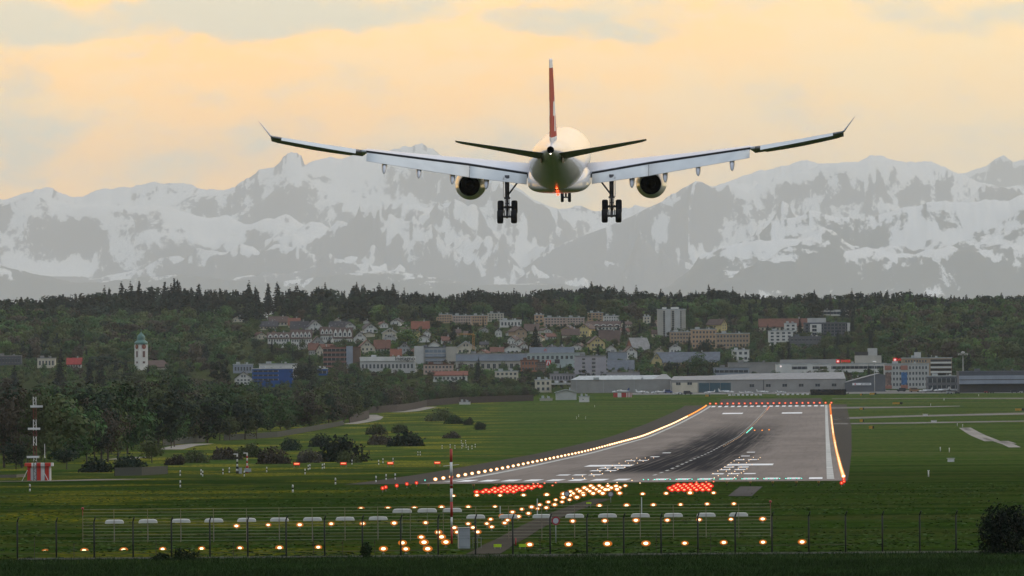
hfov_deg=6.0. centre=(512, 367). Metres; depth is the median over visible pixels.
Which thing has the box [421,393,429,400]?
broadleaf tree
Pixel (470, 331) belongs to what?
conifer
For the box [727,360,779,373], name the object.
office block
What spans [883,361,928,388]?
apartment block
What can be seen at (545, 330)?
gabled house
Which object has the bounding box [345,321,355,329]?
gabled house
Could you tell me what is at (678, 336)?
apartment block
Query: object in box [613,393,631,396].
barrier
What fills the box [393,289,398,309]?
conifer
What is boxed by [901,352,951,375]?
apartment block
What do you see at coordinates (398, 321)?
gabled house
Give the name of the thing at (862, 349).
broadleaf tree
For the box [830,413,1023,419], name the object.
taxiway
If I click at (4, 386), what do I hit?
broadleaf tree
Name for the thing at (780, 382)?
hangar
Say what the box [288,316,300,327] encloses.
gabled house
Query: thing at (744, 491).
concrete stub
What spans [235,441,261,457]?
shrub
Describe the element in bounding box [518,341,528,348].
stepped house
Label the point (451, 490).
striped pole
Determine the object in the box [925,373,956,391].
terminal wing
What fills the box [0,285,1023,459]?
forest
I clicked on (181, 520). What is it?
antenna
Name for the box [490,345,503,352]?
gabled house
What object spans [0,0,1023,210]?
sky
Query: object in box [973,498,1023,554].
shrub
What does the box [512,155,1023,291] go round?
mountain ridge
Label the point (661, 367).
broadleaf tree
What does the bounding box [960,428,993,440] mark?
concrete strip
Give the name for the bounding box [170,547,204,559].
shrub
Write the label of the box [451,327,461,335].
gabled house
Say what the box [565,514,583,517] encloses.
antenna
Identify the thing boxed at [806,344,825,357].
broadleaf tree
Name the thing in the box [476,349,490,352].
gabled house
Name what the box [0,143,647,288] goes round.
mountain massif
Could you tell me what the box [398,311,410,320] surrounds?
broadleaf tree
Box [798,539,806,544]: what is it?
approach lamp
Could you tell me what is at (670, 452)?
runway markings
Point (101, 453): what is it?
broadleaf tree
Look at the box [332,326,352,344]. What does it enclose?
terraced houses
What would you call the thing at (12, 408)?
broadleaf tree
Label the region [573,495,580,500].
approach lamp
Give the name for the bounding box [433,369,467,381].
gabled house
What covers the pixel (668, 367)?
broadleaf tree
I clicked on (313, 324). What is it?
gabled house
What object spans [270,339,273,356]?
conifer
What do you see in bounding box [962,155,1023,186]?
mountain peak
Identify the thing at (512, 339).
stepped house
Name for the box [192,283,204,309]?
conifer
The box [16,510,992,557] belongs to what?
perimeter fence
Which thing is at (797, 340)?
house
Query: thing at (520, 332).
gabled house
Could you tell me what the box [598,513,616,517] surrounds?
antenna
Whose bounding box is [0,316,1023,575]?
ground
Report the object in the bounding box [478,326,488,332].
gabled house
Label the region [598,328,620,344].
gabled house
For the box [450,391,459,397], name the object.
broadleaf tree
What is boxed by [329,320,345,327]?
gabled house
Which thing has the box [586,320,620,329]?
gabled house
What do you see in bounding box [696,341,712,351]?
broadleaf tree
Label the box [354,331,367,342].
gabled house
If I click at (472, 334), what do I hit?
tower crane
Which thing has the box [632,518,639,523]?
approach lamp
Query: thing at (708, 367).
broadleaf tree
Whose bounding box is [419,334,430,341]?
gabled house
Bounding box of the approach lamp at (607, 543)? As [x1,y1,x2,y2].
[603,541,611,545]
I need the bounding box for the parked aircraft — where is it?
[612,388,629,392]
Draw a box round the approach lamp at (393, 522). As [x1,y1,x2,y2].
[390,521,397,526]
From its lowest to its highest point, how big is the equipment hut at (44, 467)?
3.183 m
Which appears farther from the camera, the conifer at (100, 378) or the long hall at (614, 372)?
the long hall at (614, 372)
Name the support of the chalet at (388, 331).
on the ground at (894, 456)
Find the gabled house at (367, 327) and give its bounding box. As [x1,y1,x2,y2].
[361,323,378,332]
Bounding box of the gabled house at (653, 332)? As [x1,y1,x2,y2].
[651,330,656,336]
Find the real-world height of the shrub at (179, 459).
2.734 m
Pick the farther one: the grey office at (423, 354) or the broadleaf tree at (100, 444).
the grey office at (423, 354)
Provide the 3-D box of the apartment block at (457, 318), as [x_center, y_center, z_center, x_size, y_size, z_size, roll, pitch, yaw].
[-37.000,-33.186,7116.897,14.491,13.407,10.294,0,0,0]
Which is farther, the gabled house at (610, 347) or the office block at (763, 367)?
the gabled house at (610, 347)
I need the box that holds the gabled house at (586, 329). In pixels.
[577,323,596,336]
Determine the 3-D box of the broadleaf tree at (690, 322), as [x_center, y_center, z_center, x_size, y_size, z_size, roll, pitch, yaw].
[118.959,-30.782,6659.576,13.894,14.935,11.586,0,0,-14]
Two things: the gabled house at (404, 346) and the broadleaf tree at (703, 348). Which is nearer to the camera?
the broadleaf tree at (703, 348)
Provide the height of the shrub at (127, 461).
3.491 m
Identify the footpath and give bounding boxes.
[165,444,205,448]
[345,415,382,423]
[399,407,433,411]
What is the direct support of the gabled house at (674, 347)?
on the ground at (894, 456)
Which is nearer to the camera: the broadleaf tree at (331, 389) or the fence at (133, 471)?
the fence at (133, 471)
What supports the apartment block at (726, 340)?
on the ground at (894, 456)
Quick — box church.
[134,332,167,369]
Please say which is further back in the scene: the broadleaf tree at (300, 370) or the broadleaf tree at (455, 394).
the broadleaf tree at (300, 370)
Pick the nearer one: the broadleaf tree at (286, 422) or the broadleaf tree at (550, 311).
the broadleaf tree at (286, 422)
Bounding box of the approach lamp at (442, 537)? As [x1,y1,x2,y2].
[439,534,445,541]
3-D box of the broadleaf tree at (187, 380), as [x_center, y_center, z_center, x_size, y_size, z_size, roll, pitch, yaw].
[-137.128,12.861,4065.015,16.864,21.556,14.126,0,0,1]
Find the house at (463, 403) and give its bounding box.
[459,399,469,404]
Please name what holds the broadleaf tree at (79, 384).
on the ground at (894, 456)
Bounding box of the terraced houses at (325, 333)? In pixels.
[320,325,333,342]
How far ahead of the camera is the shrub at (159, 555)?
555.85 m
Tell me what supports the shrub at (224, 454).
on the ground at (894, 456)
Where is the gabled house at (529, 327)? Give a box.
[524,322,539,333]
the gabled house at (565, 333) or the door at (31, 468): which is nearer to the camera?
the door at (31, 468)
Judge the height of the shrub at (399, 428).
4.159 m
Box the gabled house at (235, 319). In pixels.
[232,315,243,321]
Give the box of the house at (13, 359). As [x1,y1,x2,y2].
[0,354,21,364]
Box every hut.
[25,463,53,480]
[579,394,589,401]
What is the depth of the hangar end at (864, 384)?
5190.50 m
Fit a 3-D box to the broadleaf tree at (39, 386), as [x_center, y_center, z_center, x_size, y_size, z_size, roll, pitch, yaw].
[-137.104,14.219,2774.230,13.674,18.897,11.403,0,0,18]
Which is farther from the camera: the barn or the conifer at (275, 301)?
the conifer at (275, 301)
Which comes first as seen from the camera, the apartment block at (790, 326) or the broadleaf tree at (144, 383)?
the broadleaf tree at (144, 383)
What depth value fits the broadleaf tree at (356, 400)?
3908.19 m
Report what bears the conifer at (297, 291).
on the ground at (894, 456)
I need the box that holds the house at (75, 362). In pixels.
[66,356,82,367]
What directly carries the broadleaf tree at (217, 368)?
on the ground at (894, 456)
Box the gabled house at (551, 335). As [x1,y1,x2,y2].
[543,332,556,339]
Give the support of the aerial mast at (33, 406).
on the ground at (894, 456)
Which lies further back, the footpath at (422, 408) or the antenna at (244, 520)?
the footpath at (422, 408)
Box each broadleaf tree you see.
[0,379,24,401]
[0,385,41,467]
[0,390,23,467]
[0,442,28,468]
[14,386,62,462]
[30,385,49,398]
[38,381,72,397]
[51,443,79,468]
[56,381,96,395]
[60,382,85,390]
[62,385,99,401]
[77,406,106,461]
[80,384,115,397]
[81,416,111,460]
[85,394,122,458]
[94,383,146,456]
[96,406,135,461]
[113,375,158,394]
[120,412,147,452]
[129,380,157,386]
[130,381,184,443]
[131,369,145,384]
[136,437,164,462]
[142,382,174,444]
[153,411,191,446]
[161,371,196,392]
[162,417,182,447]
[167,374,197,389]
[175,387,197,436]
[188,391,233,442]
[206,383,252,430]
[219,416,242,439]
[226,382,257,433]
[233,387,261,438]
[234,382,246,388]
[245,382,271,393]
[247,402,266,438]
[249,338,262,352]
[251,352,265,365]
[264,350,276,362]
[278,410,296,429]
[289,362,322,387]
[290,347,305,360]
[299,339,306,348]
[303,396,318,425]
[304,312,316,322]
[313,380,346,423]
[316,414,327,424]
[321,313,333,326]
[332,359,349,377]
[341,394,363,422]
[374,311,389,321]
[379,388,388,405]
[383,370,392,382]
[395,326,421,344]
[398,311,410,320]
[400,390,412,403]
[410,394,418,402]
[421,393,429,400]
[426,390,435,399]
[450,380,460,389]
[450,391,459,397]
[460,322,471,330]
[460,335,475,345]
[461,389,468,396]
[469,389,478,396]
[499,361,508,367]
[502,376,513,387]
[522,388,533,394]
[531,370,543,376]
[541,304,557,316]
[612,338,617,347]
[619,335,626,343]
[639,331,651,343]
[656,363,663,370]
[664,363,673,371]
[681,352,707,373]
[686,312,695,327]
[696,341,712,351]
[696,360,720,375]
[721,350,736,362]
[756,338,766,350]
[762,351,775,361]
[774,350,781,360]
[797,351,805,357]
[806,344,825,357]
[812,366,829,372]
[826,352,834,358]
[853,342,871,353]
[876,346,885,353]
[877,353,885,362]
[877,367,883,374]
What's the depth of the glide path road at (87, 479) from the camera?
1561.91 m
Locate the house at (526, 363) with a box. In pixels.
[520,358,538,371]
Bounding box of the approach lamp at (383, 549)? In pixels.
[379,546,387,553]
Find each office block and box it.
[713,365,749,374]
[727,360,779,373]
[775,348,900,376]
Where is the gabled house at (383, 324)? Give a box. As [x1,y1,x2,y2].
[378,321,388,327]
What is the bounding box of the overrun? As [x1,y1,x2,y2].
[717,398,823,406]
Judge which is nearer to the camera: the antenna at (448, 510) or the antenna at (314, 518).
the antenna at (314, 518)
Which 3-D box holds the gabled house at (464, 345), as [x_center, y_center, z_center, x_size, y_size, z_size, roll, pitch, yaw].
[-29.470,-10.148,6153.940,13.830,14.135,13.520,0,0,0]
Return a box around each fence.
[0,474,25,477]
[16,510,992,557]
[114,465,167,475]
[162,436,204,445]
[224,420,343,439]
[350,410,368,422]
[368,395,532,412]
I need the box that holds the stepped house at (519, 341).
[514,338,523,346]
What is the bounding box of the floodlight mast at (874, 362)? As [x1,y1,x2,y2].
[872,361,875,392]
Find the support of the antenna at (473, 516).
on the ground at (894, 456)
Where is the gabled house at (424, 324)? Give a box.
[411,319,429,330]
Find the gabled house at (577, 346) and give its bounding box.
[571,342,586,350]
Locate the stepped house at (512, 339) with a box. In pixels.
[507,335,518,344]
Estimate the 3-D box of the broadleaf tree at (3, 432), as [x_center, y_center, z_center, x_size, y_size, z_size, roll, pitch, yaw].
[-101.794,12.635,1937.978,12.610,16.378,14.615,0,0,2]
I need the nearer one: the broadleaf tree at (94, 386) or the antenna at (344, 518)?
the antenna at (344, 518)
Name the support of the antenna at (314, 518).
on the ground at (894, 456)
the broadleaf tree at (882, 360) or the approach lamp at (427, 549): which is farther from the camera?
the broadleaf tree at (882, 360)
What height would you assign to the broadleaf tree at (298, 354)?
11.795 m
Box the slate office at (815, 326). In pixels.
[803,318,849,336]
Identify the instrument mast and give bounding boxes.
[234,454,241,473]
[243,453,250,472]
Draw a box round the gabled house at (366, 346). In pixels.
[358,340,375,355]
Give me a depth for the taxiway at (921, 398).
4937.77 m
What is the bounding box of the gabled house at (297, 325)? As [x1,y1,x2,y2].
[290,320,308,329]
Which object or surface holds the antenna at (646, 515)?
on the ground at (894, 456)
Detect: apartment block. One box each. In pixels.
[436,312,452,322]
[452,313,470,324]
[471,313,487,324]
[487,311,503,321]
[534,313,543,325]
[544,315,565,326]
[566,315,584,325]
[587,311,602,320]
[603,314,618,320]
[643,314,650,323]
[669,330,690,345]
[690,327,716,348]
[715,331,749,351]
[768,329,792,344]
[784,321,796,332]
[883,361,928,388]
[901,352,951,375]
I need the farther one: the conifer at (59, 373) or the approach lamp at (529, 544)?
the conifer at (59, 373)
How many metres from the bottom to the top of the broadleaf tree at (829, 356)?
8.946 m
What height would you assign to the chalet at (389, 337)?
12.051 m
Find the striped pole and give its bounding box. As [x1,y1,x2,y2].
[447,449,458,543]
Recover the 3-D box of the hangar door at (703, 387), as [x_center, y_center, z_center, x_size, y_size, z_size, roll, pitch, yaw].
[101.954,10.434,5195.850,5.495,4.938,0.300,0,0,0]
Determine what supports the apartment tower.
on the ground at (894, 456)
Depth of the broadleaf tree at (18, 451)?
1883.54 m
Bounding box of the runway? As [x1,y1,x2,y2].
[353,404,851,483]
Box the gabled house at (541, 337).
[537,333,545,341]
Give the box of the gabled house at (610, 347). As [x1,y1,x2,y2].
[606,344,617,351]
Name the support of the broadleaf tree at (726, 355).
on the ground at (894, 456)
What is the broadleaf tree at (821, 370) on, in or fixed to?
on the ground at (894, 456)
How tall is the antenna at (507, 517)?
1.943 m
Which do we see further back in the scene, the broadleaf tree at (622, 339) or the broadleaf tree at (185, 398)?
the broadleaf tree at (622, 339)
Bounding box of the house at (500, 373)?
[494,369,517,379]
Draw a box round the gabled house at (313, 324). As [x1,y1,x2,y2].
[305,320,322,331]
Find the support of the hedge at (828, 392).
on the ground at (894, 456)
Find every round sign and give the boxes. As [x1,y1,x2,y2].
[552,517,559,541]
[564,491,569,496]
[608,491,613,502]
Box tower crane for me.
[458,333,474,349]
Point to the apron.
(896, 392)
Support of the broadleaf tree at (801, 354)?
on the ground at (894, 456)
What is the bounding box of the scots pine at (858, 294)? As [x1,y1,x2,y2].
[853,293,863,301]
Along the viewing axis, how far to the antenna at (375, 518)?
734.80 m
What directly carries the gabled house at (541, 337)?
on the ground at (894, 456)
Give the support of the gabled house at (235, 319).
on the ground at (894, 456)
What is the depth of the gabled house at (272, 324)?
7037.59 m
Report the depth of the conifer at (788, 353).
5779.51 m
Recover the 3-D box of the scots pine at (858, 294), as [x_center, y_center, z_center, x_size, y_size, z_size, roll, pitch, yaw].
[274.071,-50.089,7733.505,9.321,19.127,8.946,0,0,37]
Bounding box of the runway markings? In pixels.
[456,405,823,481]
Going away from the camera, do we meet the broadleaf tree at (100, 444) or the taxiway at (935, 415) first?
the broadleaf tree at (100, 444)
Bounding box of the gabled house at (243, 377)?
[234,372,251,384]
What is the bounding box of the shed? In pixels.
[554,388,577,399]
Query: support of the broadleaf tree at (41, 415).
on the ground at (894, 456)
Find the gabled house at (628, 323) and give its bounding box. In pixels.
[621,320,631,326]
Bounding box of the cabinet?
[457,527,470,547]
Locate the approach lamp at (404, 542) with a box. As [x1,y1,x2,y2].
[398,540,406,546]
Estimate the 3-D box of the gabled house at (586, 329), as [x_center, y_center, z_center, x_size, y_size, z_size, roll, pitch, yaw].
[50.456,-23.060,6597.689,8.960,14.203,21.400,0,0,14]
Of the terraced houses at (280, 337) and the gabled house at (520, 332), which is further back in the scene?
the terraced houses at (280, 337)
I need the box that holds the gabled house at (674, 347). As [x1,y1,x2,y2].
[668,343,681,351]
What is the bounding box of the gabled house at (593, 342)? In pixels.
[586,336,605,351]
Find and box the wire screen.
[81,500,771,541]
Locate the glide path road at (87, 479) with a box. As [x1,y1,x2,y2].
[45,479,129,480]
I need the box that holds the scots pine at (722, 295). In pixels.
[716,293,730,302]
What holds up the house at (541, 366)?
on the ground at (894, 456)
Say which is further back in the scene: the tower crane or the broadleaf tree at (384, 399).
the tower crane
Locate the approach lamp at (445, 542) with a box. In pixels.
[441,539,450,546]
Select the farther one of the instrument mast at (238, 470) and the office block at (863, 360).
the office block at (863, 360)
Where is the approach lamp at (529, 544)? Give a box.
[525,542,533,546]
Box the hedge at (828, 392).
[810,389,845,394]
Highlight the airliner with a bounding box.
[259,58,854,223]
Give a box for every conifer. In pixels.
[52,355,67,388]
[84,358,94,383]
[94,357,106,388]
[117,281,124,298]
[127,281,134,307]
[134,281,144,311]
[150,285,155,302]
[160,282,167,299]
[165,283,176,311]
[165,287,172,299]
[177,282,182,300]
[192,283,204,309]
[262,283,273,318]
[267,283,282,316]
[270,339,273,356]
[292,283,300,317]
[375,283,383,303]
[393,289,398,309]
[430,293,435,305]
[449,324,456,345]
[468,324,472,336]
[474,362,480,386]
[506,294,512,314]
[528,327,541,347]
[620,319,627,339]
[633,285,638,297]
[649,315,656,327]
[687,336,691,351]
[705,284,711,297]
[730,287,735,305]
[786,342,791,359]
[796,319,802,332]
[826,294,833,315]
[836,330,841,354]
[839,298,846,317]
[846,291,855,317]
[846,347,850,361]
[849,315,854,333]
[869,331,873,347]
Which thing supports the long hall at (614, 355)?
on the ground at (894, 456)
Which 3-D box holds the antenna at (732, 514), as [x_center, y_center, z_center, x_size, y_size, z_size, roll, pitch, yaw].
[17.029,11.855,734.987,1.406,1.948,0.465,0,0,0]
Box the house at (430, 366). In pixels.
[423,362,453,374]
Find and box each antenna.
[105,520,123,540]
[139,519,156,522]
[172,519,190,522]
[204,518,222,521]
[237,518,255,521]
[270,518,288,538]
[303,517,321,537]
[336,517,353,520]
[369,516,387,519]
[393,509,411,512]
[418,508,436,532]
[443,508,461,511]
[466,515,484,518]
[499,514,517,534]
[533,514,549,517]
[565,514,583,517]
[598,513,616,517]
[631,513,649,535]
[664,513,682,529]
[697,513,715,516]
[729,512,747,515]
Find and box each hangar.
[571,374,671,392]
[670,372,845,392]
[956,369,1023,392]
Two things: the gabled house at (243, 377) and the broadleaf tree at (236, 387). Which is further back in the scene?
the gabled house at (243, 377)
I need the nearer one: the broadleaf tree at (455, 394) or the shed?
the broadleaf tree at (455, 394)
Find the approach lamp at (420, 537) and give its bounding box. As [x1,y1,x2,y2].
[417,535,424,539]
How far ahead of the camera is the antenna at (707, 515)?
734.80 m
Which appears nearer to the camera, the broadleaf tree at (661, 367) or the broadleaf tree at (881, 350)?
the broadleaf tree at (661, 367)
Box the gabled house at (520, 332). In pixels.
[507,326,527,339]
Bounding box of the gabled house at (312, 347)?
[308,341,318,354]
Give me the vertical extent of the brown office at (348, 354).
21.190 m
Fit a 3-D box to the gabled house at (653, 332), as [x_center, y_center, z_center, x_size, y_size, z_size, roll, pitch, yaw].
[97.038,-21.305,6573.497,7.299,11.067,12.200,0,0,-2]
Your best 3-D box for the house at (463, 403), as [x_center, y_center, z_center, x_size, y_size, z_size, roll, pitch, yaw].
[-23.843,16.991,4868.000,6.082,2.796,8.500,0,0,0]
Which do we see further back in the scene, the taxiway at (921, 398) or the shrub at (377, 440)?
the taxiway at (921, 398)
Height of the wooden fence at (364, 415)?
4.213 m
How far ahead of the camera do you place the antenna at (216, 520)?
734.81 m
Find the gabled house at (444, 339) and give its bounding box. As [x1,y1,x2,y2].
[440,335,450,343]
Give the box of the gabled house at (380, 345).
[373,338,390,351]
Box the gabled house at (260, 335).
[251,331,266,339]
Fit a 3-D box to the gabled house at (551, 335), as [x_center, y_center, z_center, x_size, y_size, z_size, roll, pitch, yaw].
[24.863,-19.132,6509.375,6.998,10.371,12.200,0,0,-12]
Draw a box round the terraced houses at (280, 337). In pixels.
[267,331,289,347]
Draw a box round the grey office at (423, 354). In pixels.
[414,345,456,369]
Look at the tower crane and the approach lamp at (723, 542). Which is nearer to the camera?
the approach lamp at (723, 542)
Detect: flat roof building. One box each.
[233,362,253,372]
[259,361,296,377]
[499,318,521,326]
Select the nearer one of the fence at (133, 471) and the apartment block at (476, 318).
the fence at (133, 471)
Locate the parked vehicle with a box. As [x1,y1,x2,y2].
[909,388,918,391]
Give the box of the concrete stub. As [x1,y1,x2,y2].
[729,486,762,495]
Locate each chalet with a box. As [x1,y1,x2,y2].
[381,328,397,337]
[382,333,396,340]
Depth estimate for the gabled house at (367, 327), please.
6752.09 m
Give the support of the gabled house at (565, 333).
on the ground at (894, 456)
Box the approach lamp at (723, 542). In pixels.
[720,540,727,544]
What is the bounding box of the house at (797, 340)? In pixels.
[788,335,821,346]
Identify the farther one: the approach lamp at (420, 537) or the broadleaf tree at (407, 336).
the broadleaf tree at (407, 336)
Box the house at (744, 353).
[732,348,749,361]
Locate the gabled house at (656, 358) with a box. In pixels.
[650,353,662,365]
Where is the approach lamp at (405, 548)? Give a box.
[402,546,409,553]
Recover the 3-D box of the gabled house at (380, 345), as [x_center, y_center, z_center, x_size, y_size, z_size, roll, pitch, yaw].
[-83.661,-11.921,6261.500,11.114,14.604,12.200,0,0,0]
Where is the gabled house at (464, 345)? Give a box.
[457,341,476,353]
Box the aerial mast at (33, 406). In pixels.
[22,395,48,480]
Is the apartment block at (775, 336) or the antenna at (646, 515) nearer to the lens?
the antenna at (646, 515)
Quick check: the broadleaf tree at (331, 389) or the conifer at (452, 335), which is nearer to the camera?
the broadleaf tree at (331, 389)
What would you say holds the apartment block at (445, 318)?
on the ground at (894, 456)
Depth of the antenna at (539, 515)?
734.81 m
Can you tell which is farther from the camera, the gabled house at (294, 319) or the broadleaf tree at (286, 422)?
the gabled house at (294, 319)
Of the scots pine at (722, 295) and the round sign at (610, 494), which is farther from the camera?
the scots pine at (722, 295)
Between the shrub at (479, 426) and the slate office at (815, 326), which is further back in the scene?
the slate office at (815, 326)
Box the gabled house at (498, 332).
[495,327,501,336]
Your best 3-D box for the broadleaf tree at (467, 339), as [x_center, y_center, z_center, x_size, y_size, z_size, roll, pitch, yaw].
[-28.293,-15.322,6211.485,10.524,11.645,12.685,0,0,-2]
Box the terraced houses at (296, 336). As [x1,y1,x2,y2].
[290,328,312,348]
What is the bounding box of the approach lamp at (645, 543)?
[641,540,650,545]
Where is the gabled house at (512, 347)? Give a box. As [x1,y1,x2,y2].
[504,343,521,352]
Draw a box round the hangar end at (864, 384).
[844,373,884,391]
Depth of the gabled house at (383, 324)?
6912.05 m
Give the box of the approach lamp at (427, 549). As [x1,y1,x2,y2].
[423,546,432,553]
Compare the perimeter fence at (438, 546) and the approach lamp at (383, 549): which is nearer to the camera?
the perimeter fence at (438, 546)
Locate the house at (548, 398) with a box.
[540,396,552,400]
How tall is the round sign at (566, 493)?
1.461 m
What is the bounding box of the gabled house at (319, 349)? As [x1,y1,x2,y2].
[315,344,332,355]
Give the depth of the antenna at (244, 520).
734.80 m
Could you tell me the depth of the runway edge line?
2300.02 m
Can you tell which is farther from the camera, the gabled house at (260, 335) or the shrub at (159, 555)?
the gabled house at (260, 335)
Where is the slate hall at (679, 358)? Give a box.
[656,350,720,365]
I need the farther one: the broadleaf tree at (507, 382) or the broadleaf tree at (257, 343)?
the broadleaf tree at (257, 343)
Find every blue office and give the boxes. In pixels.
[252,366,293,386]
[317,366,327,374]
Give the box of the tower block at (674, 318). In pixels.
[657,307,685,335]
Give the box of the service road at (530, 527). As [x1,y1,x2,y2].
[467,499,609,553]
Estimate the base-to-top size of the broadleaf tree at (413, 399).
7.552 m
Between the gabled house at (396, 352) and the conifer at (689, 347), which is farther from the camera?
the gabled house at (396, 352)
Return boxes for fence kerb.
[17,550,1023,559]
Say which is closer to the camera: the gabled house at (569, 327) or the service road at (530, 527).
the service road at (530, 527)
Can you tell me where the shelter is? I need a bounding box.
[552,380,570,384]
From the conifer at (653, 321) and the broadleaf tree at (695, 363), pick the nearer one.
the broadleaf tree at (695, 363)
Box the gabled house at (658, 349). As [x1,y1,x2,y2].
[653,346,664,354]
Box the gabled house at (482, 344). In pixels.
[479,340,488,346]
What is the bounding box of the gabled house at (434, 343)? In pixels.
[428,340,440,346]
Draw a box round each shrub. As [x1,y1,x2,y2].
[78,456,113,472]
[110,453,147,467]
[151,552,168,560]
[164,453,184,464]
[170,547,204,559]
[182,448,210,462]
[209,446,243,459]
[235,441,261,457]
[255,446,293,463]
[279,438,302,450]
[295,447,323,462]
[308,432,330,446]
[317,434,371,461]
[334,449,363,462]
[359,541,372,557]
[364,423,388,434]
[367,433,390,444]
[386,431,425,446]
[391,423,408,432]
[424,407,455,420]
[442,431,460,437]
[443,414,463,423]
[463,417,473,424]
[474,421,486,429]
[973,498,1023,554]
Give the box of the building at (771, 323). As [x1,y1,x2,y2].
[758,317,806,331]
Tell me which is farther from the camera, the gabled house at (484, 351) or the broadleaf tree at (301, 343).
the broadleaf tree at (301, 343)
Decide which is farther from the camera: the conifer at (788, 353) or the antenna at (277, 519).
the conifer at (788, 353)
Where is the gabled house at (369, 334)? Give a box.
[364,330,374,336]
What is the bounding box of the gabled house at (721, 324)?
[706,319,727,332]
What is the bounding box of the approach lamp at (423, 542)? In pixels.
[419,539,428,546]
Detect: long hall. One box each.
[359,355,415,372]
[456,351,526,369]
[527,347,584,367]
[549,371,574,381]
[606,370,639,375]
[607,349,626,359]
[607,358,634,371]
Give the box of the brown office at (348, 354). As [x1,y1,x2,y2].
[323,345,360,371]
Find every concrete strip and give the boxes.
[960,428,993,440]
[994,441,1018,446]
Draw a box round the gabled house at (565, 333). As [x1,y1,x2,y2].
[561,327,579,337]
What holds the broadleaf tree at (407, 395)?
on the ground at (894, 456)
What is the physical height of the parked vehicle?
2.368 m
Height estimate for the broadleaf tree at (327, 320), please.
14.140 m
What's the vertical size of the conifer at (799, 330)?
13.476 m
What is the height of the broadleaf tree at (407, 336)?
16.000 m
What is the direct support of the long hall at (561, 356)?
on the ground at (894, 456)
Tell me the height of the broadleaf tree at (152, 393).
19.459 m
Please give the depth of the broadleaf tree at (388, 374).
5507.26 m
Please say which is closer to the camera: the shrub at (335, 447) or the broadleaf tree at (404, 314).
the shrub at (335, 447)
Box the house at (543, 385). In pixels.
[534,377,551,391]
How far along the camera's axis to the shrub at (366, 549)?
555.86 m
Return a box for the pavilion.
[823,308,849,315]
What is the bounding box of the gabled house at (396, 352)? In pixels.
[390,347,401,356]
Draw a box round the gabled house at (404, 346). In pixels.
[397,342,409,353]
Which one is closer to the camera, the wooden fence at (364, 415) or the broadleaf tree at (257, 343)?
the wooden fence at (364, 415)
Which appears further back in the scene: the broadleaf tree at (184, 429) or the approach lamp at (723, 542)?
the broadleaf tree at (184, 429)
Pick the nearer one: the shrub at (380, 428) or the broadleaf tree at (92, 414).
the broadleaf tree at (92, 414)
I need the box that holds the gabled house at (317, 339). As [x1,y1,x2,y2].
[307,336,324,346]
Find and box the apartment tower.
[573,353,607,377]
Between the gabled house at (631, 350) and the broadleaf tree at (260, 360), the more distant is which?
the gabled house at (631, 350)
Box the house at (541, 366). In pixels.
[536,360,545,373]
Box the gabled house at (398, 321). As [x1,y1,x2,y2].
[390,318,403,325]
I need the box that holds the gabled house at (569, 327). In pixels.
[560,325,575,329]
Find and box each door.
[31,468,35,479]
[699,383,708,391]
[710,383,719,391]
[720,383,730,390]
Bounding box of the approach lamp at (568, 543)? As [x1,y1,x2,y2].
[564,542,572,546]
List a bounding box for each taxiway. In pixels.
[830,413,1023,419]
[831,406,952,408]
[832,398,1023,398]
[833,421,1023,423]
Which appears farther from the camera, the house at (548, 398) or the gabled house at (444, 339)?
the gabled house at (444, 339)
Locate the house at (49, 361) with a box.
[37,355,55,367]
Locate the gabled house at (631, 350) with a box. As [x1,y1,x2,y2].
[622,346,637,358]
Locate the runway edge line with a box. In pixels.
[445,405,833,481]
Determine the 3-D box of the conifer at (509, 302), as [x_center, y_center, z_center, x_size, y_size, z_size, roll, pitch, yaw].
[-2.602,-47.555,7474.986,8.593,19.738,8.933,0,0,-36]
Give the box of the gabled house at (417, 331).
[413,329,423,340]
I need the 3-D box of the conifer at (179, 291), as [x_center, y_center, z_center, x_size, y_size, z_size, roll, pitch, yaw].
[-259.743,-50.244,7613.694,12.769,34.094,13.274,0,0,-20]
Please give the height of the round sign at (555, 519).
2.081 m
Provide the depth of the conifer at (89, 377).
5271.17 m
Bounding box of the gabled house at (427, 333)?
[423,329,431,337]
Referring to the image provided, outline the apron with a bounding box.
[632,390,1021,394]
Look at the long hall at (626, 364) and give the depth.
5742.56 m
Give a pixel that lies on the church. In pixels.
(142, 361)
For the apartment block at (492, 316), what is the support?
on the ground at (894, 456)
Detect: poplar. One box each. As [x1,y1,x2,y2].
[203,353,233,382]
[220,359,230,384]
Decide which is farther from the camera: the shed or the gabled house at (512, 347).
the gabled house at (512, 347)
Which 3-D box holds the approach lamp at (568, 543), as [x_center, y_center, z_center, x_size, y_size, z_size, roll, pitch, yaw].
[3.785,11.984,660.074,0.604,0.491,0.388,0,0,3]
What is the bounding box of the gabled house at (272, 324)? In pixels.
[259,320,277,329]
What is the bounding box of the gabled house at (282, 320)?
[269,315,288,325]
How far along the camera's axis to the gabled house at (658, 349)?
6120.00 m
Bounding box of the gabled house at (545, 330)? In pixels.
[539,327,550,332]
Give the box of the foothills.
[0,265,650,318]
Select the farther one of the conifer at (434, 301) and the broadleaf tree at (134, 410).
the conifer at (434, 301)
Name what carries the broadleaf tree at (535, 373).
on the ground at (894, 456)
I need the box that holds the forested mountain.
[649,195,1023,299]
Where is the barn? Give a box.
[626,336,649,350]

